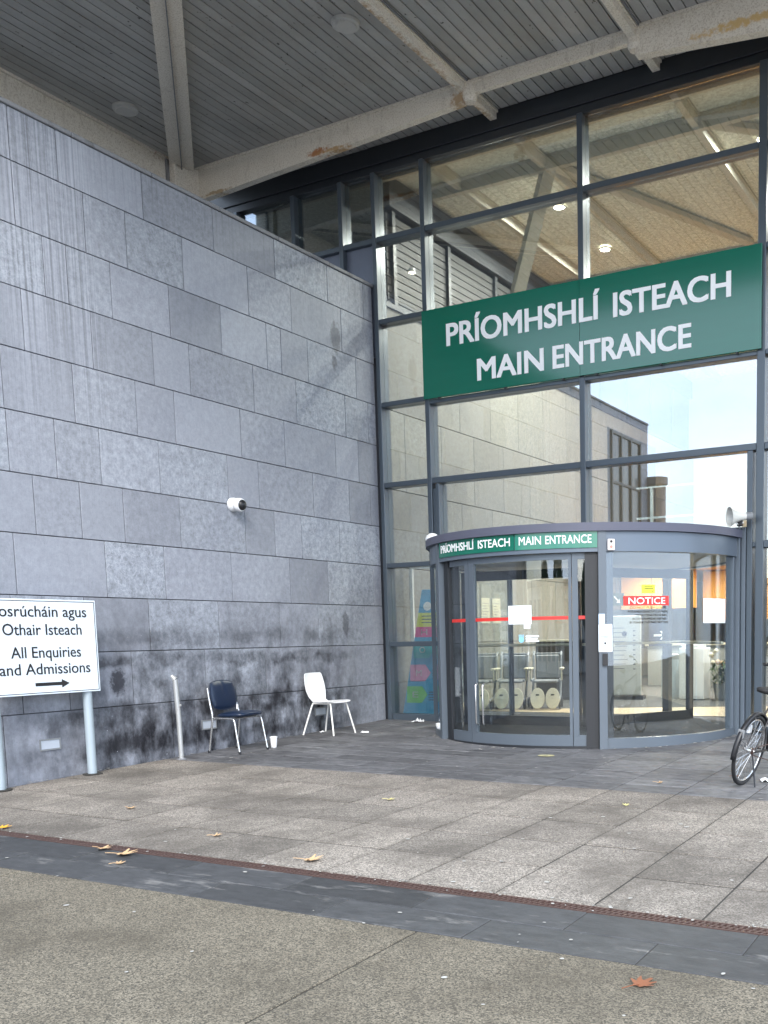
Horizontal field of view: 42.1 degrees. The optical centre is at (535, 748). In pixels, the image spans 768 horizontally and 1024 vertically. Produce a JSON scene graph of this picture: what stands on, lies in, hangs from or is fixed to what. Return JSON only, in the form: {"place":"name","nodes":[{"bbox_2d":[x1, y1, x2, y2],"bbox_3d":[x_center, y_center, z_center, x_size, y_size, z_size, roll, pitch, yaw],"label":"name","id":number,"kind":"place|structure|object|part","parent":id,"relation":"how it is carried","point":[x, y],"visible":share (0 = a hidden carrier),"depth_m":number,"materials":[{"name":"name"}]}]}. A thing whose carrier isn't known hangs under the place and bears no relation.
{"place":"outdoors","nodes":[
{"label":"outdoors","id":0,"kind":"place"},
{"bbox_2d":[0,759,767,927],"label":"pavement","id":1,"kind":"structure","parent":0,"point":[576,848],"depth_m":7.48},
{"bbox_2d":[0,598,102,791],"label":"direction sign","id":2,"kind":"object","parent":1,"relation":"on","point":[48,646],"visible":0.99,"depth_m":9.84,"materials":[{"name":"white metal"}]},
{"bbox_2d":[299,854,322,860],"bbox_3d":[-1.515,0.739,6.544,0.209,0.028,0.140,-2,7,-12],"label":"fallen leaf","id":3,"kind":"object","parent":1,"relation":"on","point":[312,858],"visible":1,"depth_m":6.57,"materials":[{"name":"beige plant"}]},
{"bbox_2d":[0,868,767,1023],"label":"concrete forecourt","id":4,"kind":"structure","parent":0,"point":[82,952],"depth_m":4.47,"materials":[{"name":"grey concrete"}]},
{"bbox_2d":[622,976,656,988],"bbox_3d":[0.462,1.027,4.263,0.121,0.012,0.182,2,7,23],"label":"fallen leaf","id":5,"kind":"object","parent":4,"relation":"on","point":[640,982],"visible":1,"depth_m":4.29,"materials":[{"name":"brown plant"}]},
{"bbox_2d":[0,835,767,985],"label":"granite band","id":6,"kind":"object","parent":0,"point":[734,956],"visible":0.84,"depth_m":5.40,"materials":[{"name":"grey stone"}]},
{"bbox_2d":[105,848,136,854],"bbox_3d":[-2.887,0.729,6.815,0.236,0.024,0.153,-1,8,-2],"label":"fallen leaf","id":7,"kind":"object","parent":6,"relation":"on","point":[125,852],"visible":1,"depth_m":6.83,"materials":[{"name":"beige plant"}]},
{"bbox_2d":[170,719,767,800],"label":"entrance apron","id":8,"kind":"object","parent":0,"point":[422,749],"visible":0.69,"depth_m":10.86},
{"bbox_2d":[170,675,186,759],"bbox_3d":[-4.127,-0.358,11.330,0.116,0.988,0.112,2,7,27],"label":"barrier post","id":9,"kind":"object","parent":8,"relation":"on","point":[178,715],"visible":1,"depth_m":11.31,"materials":[{"name":"metal"}]},
{"bbox_2d":[206,680,268,753],"bbox_3d":[-3.635,-0.393,11.936,0.526,0.875,0.532,2,7,25],"label":"navy chair","id":10,"kind":"object","parent":8,"relation":"on","point":[223,695],"visible":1,"depth_m":11.88,"materials":[{"name":"blue metal"}]},
{"bbox_2d":[269,736,277,747],"bbox_3d":[-3.282,-0.078,12.276,0.098,0.136,0.098,2,7,27],"label":"paper cup","id":11,"kind":"object","parent":8,"relation":"on","point":[273,740],"visible":1,"depth_m":12.24,"materials":[{"name":"white paper"}]},
{"bbox_2d":[303,672,355,735],"bbox_3d":[-2.863,-0.617,13.529,0.552,0.852,0.504,2,7,27],"label":"white chair","id":12,"kind":"object","parent":8,"relation":"on","point":[315,687],"visible":0.99,"depth_m":13.59,"materials":[{"name":"plastic"}]},
{"bbox_2d":[425,522,741,749],"bbox_3d":[0.713,-1.490,13.546,4.360,2.725,4.360,2,7,27],"label":"revolving door","id":13,"kind":"structure","parent":8,"relation":"on","point":[666,552],"depth_m":12.15,"materials":[{"name":"grey metal"}]},
{"bbox_2d":[426,533,436,539],"bbox_3d":[-1.361,-2.786,12.942,0.180,0.118,0.177,2,7,27],"label":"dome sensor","id":14,"kind":"object","parent":13,"relation":"on","point":[429,535],"visible":0.47,"depth_m":12.88,"materials":[{"name":"white paint"}]},
{"bbox_2d":[439,531,596,557],"bbox_3d":[-0.341,-2.457,11.744,2.284,0.208,0.347,3,8,32],"label":"door sign","id":15,"kind":"object","parent":13,"relation":"attached to","point":[556,540],"visible":1,"depth_m":11.47,"materials":[{"name":"green plastic"}]},
{"bbox_2d":[508,605,531,628],"bbox_3d":[-0.183,-1.561,11.668,0.306,0.275,0.007,2,7,26],"label":"paper notice","id":16,"kind":"object","parent":13,"relation":"attached to","point":[519,614],"visible":1,"depth_m":11.66,"materials":[{"name":"white paper"}]},
{"bbox_2d":[519,635,538,642],"bbox_3d":[-0.076,-1.304,11.652,0.261,0.095,0.005,2,7,22],"label":"hand sticker","id":17,"kind":"object","parent":13,"relation":"attached to","point":[521,639],"visible":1,"depth_m":11.65,"materials":[{"name":"white paper"}]},
{"bbox_2d":[598,614,611,651],"bbox_3d":[0.819,-1.343,11.394,0.160,0.440,0.012,-1,7,-3],"label":"instruction sheet","id":18,"kind":"object","parent":13,"relation":"attached to","point":[605,636],"visible":1,"depth_m":11.39,"materials":[{"name":"white paper"}]},
{"bbox_2d":[603,653,607,665],"bbox_3d":[0.819,-1.033,11.416,0.060,0.140,0.030,-1,7,-3],"label":"key switch","id":19,"kind":"object","parent":13,"relation":"attached to","point":[605,659],"visible":1,"depth_m":11.40,"materials":[{"name":"black plastic"}]},
{"bbox_2d":[607,539,614,549],"bbox_3d":[0.876,-2.347,11.278,0.084,0.130,0.035,-1,7,-5],"label":"sensor box","id":20,"kind":"object","parent":13,"relation":"attached to","point":[610,544],"visible":1,"depth_m":11.27,"materials":[{"name":"white plastic"}]},
{"bbox_2d":[623,596,668,623],"bbox_3d":[1.317,-1.634,11.543,0.581,0.321,0.024,-3,7,-17],"label":"notice decal","id":21,"kind":"object","parent":13,"relation":"attached to","point":[637,601],"visible":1,"depth_m":11.52,"materials":[{"name":"red plastic"}]},
{"bbox_2d":[642,585,654,592],"bbox_3d":[1.334,-1.873,11.513,0.167,0.100,0.004,-3,7,-17],"label":"sticker","id":22,"kind":"object","parent":13,"relation":"attached to","point":[648,588],"visible":1,"depth_m":11.51,"materials":[{"name":"yellow paper"}]},
{"bbox_2d":[703,598,724,622],"bbox_3d":[2.226,-1.700,12.111,0.015,0.300,0.499,5,9,42],"label":"paper notice","id":23,"kind":"object","parent":13,"relation":"attached to","point":[713,610],"visible":1,"depth_m":12.08,"materials":[{"name":"white paper"}]},
{"bbox_2d":[726,507,753,527],"bbox_3d":[2.555,-2.871,12.160,0.307,0.250,0.246,-2,7,-10],"label":"horn loudspeaker","id":24,"kind":"object","parent":13,"relation":"on","point":[733,516],"visible":1,"depth_m":12.14,"materials":[{"name":"white plastic"}]},
{"bbox_2d":[730,662,767,786],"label":"bicycle","id":25,"kind":"object","parent":8,"relation":"on","point":[759,717],"visible":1,"depth_m":8.96,"materials":[{"name":"metal"}]},
{"bbox_2d":[463,715,724,737],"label":"drum floor","id":26,"kind":"structure","parent":0,"point":[670,727],"depth_m":13.33,"materials":[{"name":"grey"}]},
{"bbox_2d":[463,675,767,710],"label":"ground","id":27,"kind":"structure","parent":0,"point":[653,698],"depth_m":17.93,"materials":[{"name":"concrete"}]},
{"bbox_2d":[0,96,385,787],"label":"stone wall","id":28,"kind":"structure","parent":27,"relation":"on","point":[180,366],"depth_m":11.48,"materials":[{"name":"grey stone"}]},
{"bbox_2d":[227,498,246,511],"bbox_3d":[-3.717,-3.051,12.254,0.214,0.182,0.170,2,7,27],"label":"cctv camera","id":29,"kind":"object","parent":28,"relation":"attached to","point":[237,504],"visible":1,"depth_m":12.21,"materials":[{"name":"white paint"}]},
{"bbox_2d":[0,0,767,200],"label":"canopy roof","id":30,"kind":"structure","parent":27,"relation":"on","point":[209,100],"depth_m":12.19,"materials":[{"name":"beige metal"}]},
{"bbox_2d":[0,830,767,935],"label":"drain channel","id":31,"kind":"object","parent":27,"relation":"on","point":[619,913],"visible":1,"depth_m":5.86,"materials":[{"name":"metal"}]},
{"bbox_2d":[209,36,767,734],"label":"glass facade","id":32,"kind":"structure","parent":27,"relation":"on","point":[583,106],"depth_m":13.29,"materials":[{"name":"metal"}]},
{"bbox_2d":[421,243,762,399],"bbox_3d":[0.572,-5.609,13.107,4.970,1.253,0.056,2,7,27],"label":"entrance sign","id":33,"kind":"object","parent":32,"relation":"attached to","point":[696,307],"visible":1,"depth_m":12.93,"materials":[{"name":"green plastic"}]},
{"bbox_2d":[247,75,767,718],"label":"lobby","id":34,"kind":"object","parent":27,"relation":"on","point":[705,211],"visible":0.39,"depth_m":17.29,"materials":[{"name":"stone"}]},
{"bbox_2d":[408,267,415,273],"bbox_3d":[-1.934,-7.485,15.334,0.120,0.064,0.117,2,7,27],"label":"wall spotlight","id":35,"kind":"object","parent":34,"relation":"attached to","point":[411,270],"depth_m":15.29,"materials":[{"name":"white paint"}]},
{"bbox_2d":[481,598,489,622],"bbox_3d":[-0.908,-2.515,17.910,0.008,0.460,0.300,2,7,27],"label":"wall notice","id":36,"kind":"object","parent":34,"relation":"attached to","point":[485,607],"depth_m":17.90,"materials":[{"name":"beige paper"}]},
{"bbox_2d":[492,598,500,623],"bbox_3d":[-0.723,-2.558,18.262,0.008,0.460,0.300,2,7,27],"label":"wall notice","id":37,"kind":"object","parent":34,"relation":"attached to","point":[496,612],"depth_m":18.25,"materials":[{"name":"beige paper"}]},
{"bbox_2d":[553,204,564,209],"bbox_3d":[0.397,-8.982,16.218,0.210,0.030,0.210,2,7,27],"label":"downlight","id":38,"kind":"object","parent":34,"relation":"attached to","point":[560,207],"visible":0.8,"depth_m":16.24,"materials":[{"name":"white paint"}]},
{"bbox_2d":[600,246,610,251],"bbox_3d":[1.293,-9.205,18.027,0.210,0.030,0.210,2,7,27],"label":"downlight","id":39,"kind":"object","parent":34,"relation":"attached to","point":[605,248],"visible":1,"depth_m":18.00,"materials":[{"name":"white paint"}]},
{"bbox_2d":[613,578,623,605],"bbox_3d":[1.544,-3.169,18.598,0.300,0.920,0.037,2,7,27],"label":"exit sign","id":40,"kind":"object","parent":34,"relation":"hanging from","point":[617,599],"visible":0.6,"depth_m":18.61,"materials":[{"name":"white plastic"}]},
{"bbox_2d":[607,427,655,647],"bbox_3d":[2.417,-5.012,24.092,0.011,5.100,3.100,2,7,27],"label":"inner window","id":41,"kind":"structure","parent":34,"relation":"in","point":[626,503],"depth_m":23.75,"materials":[{"name":"glass"}]},
{"bbox_2d":[649,578,661,645],"bbox_3d":[2.331,-2.730,18.346,0.420,1.620,0.026,2,7,27],"label":"arrow sign","id":42,"kind":"object","parent":34,"relation":"hanging from","point":[655,631],"visible":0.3,"depth_m":18.44,"materials":[{"name":"white plastic"}]},
{"bbox_2d":[463,706,767,717],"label":"floor","id":43,"kind":"structure","parent":0,"point":[711,711],"depth_m":16.45,"materials":[{"name":"tile"}]},
{"bbox_2d":[403,589,433,713],"bbox_3d":[-1.660,-1.488,15.494,0.860,2.020,0.390,1,7,20],"label":"information obelisk","id":44,"kind":"object","parent":43,"relation":"on","point":[419,698],"visible":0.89,"depth_m":15.41,"materials":[{"name":"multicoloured plastic"}]},
{"bbox_2d":[409,567,429,640],"bbox_3d":[-1.628,-2.303,15.439,0.800,1.270,0.040,2,7,27],"label":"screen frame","id":45,"kind":"object","parent":44,"relation":"attached to","point":[411,576],"visible":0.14,"depth_m":15.59,"materials":[{"name":"white paint"}]},
{"bbox_2d":[462,652,499,709],"bbox_3d":[-0.962,-1.180,17.164,0.610,1.000,0.804,1,7,14],"label":"transport chair","id":46,"kind":"object","parent":43,"relation":"on","point":[487,664],"visible":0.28,"depth_m":17.33,"materials":[{"name":"grey metal"}]},
{"bbox_2d":[494,651,530,708],"bbox_3d":[-0.402,-1.188,17.153,0.610,1.000,0.804,0,7,10],"label":"transport chair","id":47,"kind":"object","parent":43,"relation":"on","point":[521,667],"visible":0.98,"depth_m":17.25,"materials":[{"name":"grey plastic"}]},
{"bbox_2d":[528,651,563,708],"bbox_3d":[0.198,-1.188,17.065,0.610,1.000,0.804,0,7,6],"label":"transport chair","id":48,"kind":"object","parent":43,"relation":"on","point":[547,665],"visible":1,"depth_m":17.17,"materials":[{"name":"beige plastic"}]},
{"bbox_2d":[536,639,581,699],"bbox_3d":[0.627,-1.482,18.742,1.390,1.190,0.100,2,7,27],"label":"dark partition","id":49,"kind":"object","parent":43,"relation":"on","point":[546,687],"visible":0.25,"depth_m":18.78,"materials":[{"name":"plastic"}]},
{"bbox_2d":[463,711,767,724],"bbox_3d":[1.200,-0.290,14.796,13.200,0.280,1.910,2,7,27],"label":"entrance mat","id":50,"kind":"object","parent":43,"relation":"on","point":[721,719],"depth_m":16.04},
{"bbox_2d":[613,615,645,699],"bbox_3d":[1.664,-1.704,18.646,0.840,1.620,0.320,1,7,16],"label":"directory board","id":51,"kind":"object","parent":43,"relation":"on","point":[627,662],"visible":0.67,"depth_m":18.57,"materials":[{"name":"white plastic"}]},
{"bbox_2d":[661,654,678,698],"bbox_3d":[2.587,-1.360,18.714,0.350,0.890,0.350,2,7,27],"label":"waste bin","id":52,"kind":"object","parent":43,"relation":"on","point":[675,676],"visible":0.29,"depth_m":18.58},
{"bbox_2d":[679,647,709,699],"bbox_3d":[3.000,-1.384,18.377,0.480,1.000,0.406,2,7,27],"label":"white cabinet","id":53,"kind":"object","parent":43,"relation":"on","point":[701,674],"visible":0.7,"depth_m":18.20,"materials":[{"name":"paint"}]},
{"bbox_3d":[2.906,-1.387,18.197,0.440,0.850,0.004,2,7,27],"label":"door","id":54,"kind":"part","parent":53,"relation":"part of","materials":[{"name":"white plastic"}]},
{"bbox_2d":[681,644,705,647],"bbox_3d":[2.975,-1.933,18.328,0.465,0.145,0.260,2,7,27],"label":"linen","id":55,"kind":"object","parent":53,"relation":"on","point":[696,645],"visible":0.38,"depth_m":18.20,"materials":[{"name":"white fabric"}]},
{"bbox_2d":[645,642,767,686],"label":"reception counter","id":56,"kind":"object","parent":43,"relation":"on","point":[654,664],"visible":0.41,"depth_m":21.82,"materials":[{"name":"beige plastic"}]},
{"bbox_2d":[708,648,724,699],"bbox_3d":[3.470,-1.362,18.128,0.596,0.998,0.590,2,7,27],"label":"flower stand","id":57,"kind":"object","parent":43,"relation":"on","point":[719,690],"visible":0.52,"depth_m":18.02,"materials":[{"name":"white plant"}]},
{"bbox_2d":[636,478,746,523],"bbox_3d":[5.685,-4.517,17.858,8.200,1.130,0.050,2,7,27],"label":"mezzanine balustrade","id":58,"kind":"object","parent":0,"point":[699,514],"visible":0.54,"depth_m":19.16,"materials":[{"name":"white metal"}]}
]}

